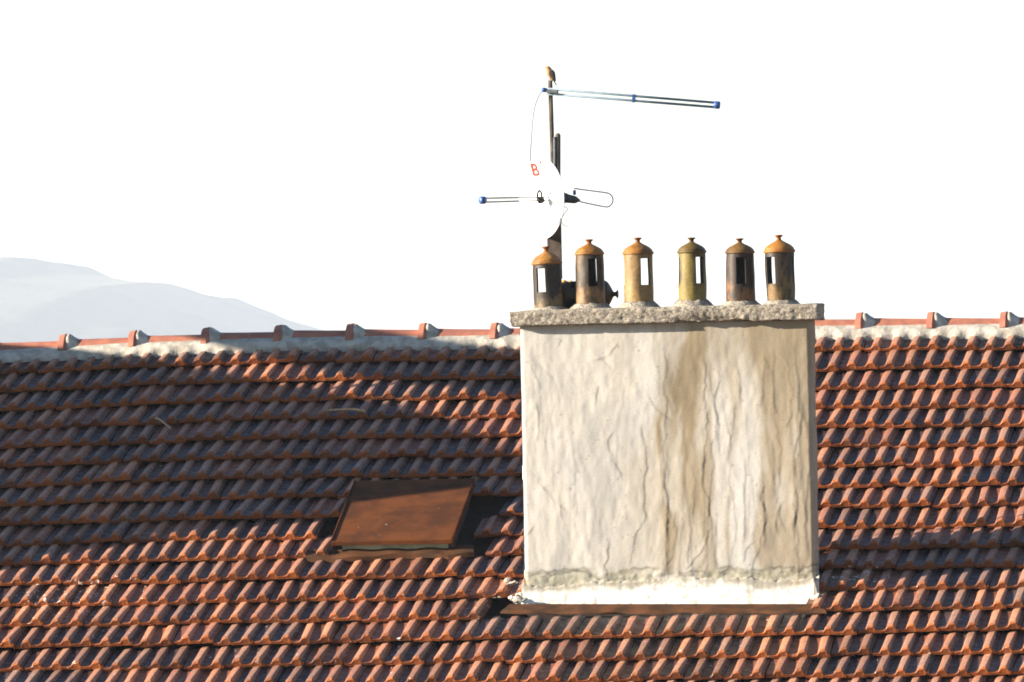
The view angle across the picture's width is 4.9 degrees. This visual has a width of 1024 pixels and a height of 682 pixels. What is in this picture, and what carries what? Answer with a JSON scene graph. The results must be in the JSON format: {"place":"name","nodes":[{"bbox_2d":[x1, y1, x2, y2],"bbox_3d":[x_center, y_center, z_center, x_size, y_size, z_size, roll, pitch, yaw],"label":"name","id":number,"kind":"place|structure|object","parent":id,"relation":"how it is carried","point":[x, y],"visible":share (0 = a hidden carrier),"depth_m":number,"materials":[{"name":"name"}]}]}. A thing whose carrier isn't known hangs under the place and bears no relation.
{"place":"outdoors","nodes":[
{"label":"outdoors","id":0,"kind":"place"},
{"bbox_2d":[0,257,320,342],"bbox_3d":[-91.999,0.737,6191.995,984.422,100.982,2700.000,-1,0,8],"label":"hills","id":1,"kind":"structure","parent":0,"point":[42,301],"depth_m":6159.91,"materials":[{"name":"white"}]},
{"bbox_2d":[0,0,1023,329],"label":"sky","id":2,"kind":"structure","parent":0,"point":[320,164],"materials":[{"name":"white"}]},
{"label":"ground","id":3,"kind":"structure","parent":0,"visible":0},
{"bbox_2d":[0,311,1023,681],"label":"tiled roof","id":4,"kind":"structure","parent":3,"relation":"on","point":[140,541],"depth_m":67.47,"materials":[{"name":"tile"}]},
{"bbox_2d":[155,417,170,428],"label":"stick","id":5,"kind":"object","parent":4,"relation":"on","point":[159,419],"visible":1,"depth_m":69.27,"materials":[{"name":"wood"}]},
{"bbox_2d":[327,408,365,412],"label":"stick","id":6,"kind":"object","parent":4,"relation":"on","point":[357,409],"visible":1,"depth_m":69.25,"materials":[{"name":"wood"}]},
{"bbox_2d":[306,477,474,562],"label":"roof hatch","id":7,"kind":"object","parent":4,"relation":"on","point":[395,519],"visible":1,"depth_m":67.20,"materials":[{"name":"brown metal"}]},
{"bbox_2d":[500,303,825,614],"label":"chimney","id":8,"kind":"object","parent":4,"relation":"on","point":[669,459],"visible":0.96,"depth_m":65.99,"materials":[{"name":"paint"}]},
{"bbox_2d":[531,246,567,309],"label":"chimney pot","id":9,"kind":"object","parent":8,"relation":"on","point":[551,297],"visible":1,"depth_m":66.12,"materials":[{"name":"ceramic"}]},
{"bbox_2d":[547,80,561,276],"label":"antenna mast","id":10,"kind":"object","parent":8,"relation":"attached to","point":[554,241],"visible":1,"depth_m":66.42,"materials":[{"name":"metal"}]},
{"bbox_2d":[478,158,564,238],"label":"satellite dish","id":11,"kind":"object","parent":10,"relation":"attached to","point":[541,200],"visible":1,"depth_m":66.32,"materials":[{"name":"white paint"}]},
{"bbox_2d":[545,66,556,85],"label":"bird","id":12,"kind":"object","parent":10,"relation":"on","point":[551,75],"visible":1,"depth_m":66.43},
{"bbox_2d":[561,188,613,226],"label":"loop antenna","id":13,"kind":"object","parent":10,"relation":"attached to","point":[571,199],"visible":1,"depth_m":66.39,"materials":[{"name":"grey metal"}]},
{"bbox_2d":[541,87,720,108],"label":"rod antenna","id":14,"kind":"object","parent":10,"relation":"attached to","point":[554,92],"visible":1,"depth_m":66.35,"materials":[{"name":"grey metal"}]},
{"bbox_2d":[530,91,541,162],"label":"antenna cable","id":15,"kind":"object","parent":14,"relation":"hanging from","point":[532,124],"visible":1,"depth_m":66.43,"materials":[{"name":"white plastic"}]},
{"bbox_2d":[569,239,611,308],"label":"chimney pot","id":16,"kind":"object","parent":8,"relation":"on","point":[590,289],"visible":1,"depth_m":66.09,"materials":[{"name":"ceramic"}]},
{"bbox_2d":[562,281,618,308],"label":"chimney pot","id":17,"kind":"object","parent":8,"relation":"on","point":[568,288],"visible":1,"depth_m":66.24,"materials":[{"name":"ceramic"}]},
{"bbox_2d":[618,237,659,307],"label":"chimney pot","id":18,"kind":"object","parent":8,"relation":"on","point":[637,293],"visible":1,"depth_m":66.05,"materials":[{"name":"ceramic"}]},
{"bbox_2d":[673,237,713,306],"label":"chimney pot","id":19,"kind":"object","parent":8,"relation":"on","point":[692,292],"visible":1,"depth_m":66.01,"materials":[{"name":"ceramic"}]},
{"bbox_2d":[721,238,760,305],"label":"chimney pot","id":20,"kind":"object","parent":8,"relation":"on","point":[740,279],"visible":1,"depth_m":65.97,"materials":[{"name":"ceramic"}]},
{"bbox_2d":[763,235,799,303],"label":"chimney pot","id":21,"kind":"object","parent":8,"relation":"on","point":[781,290],"visible":1,"depth_m":65.93,"materials":[{"name":"ceramic"}]}
]}

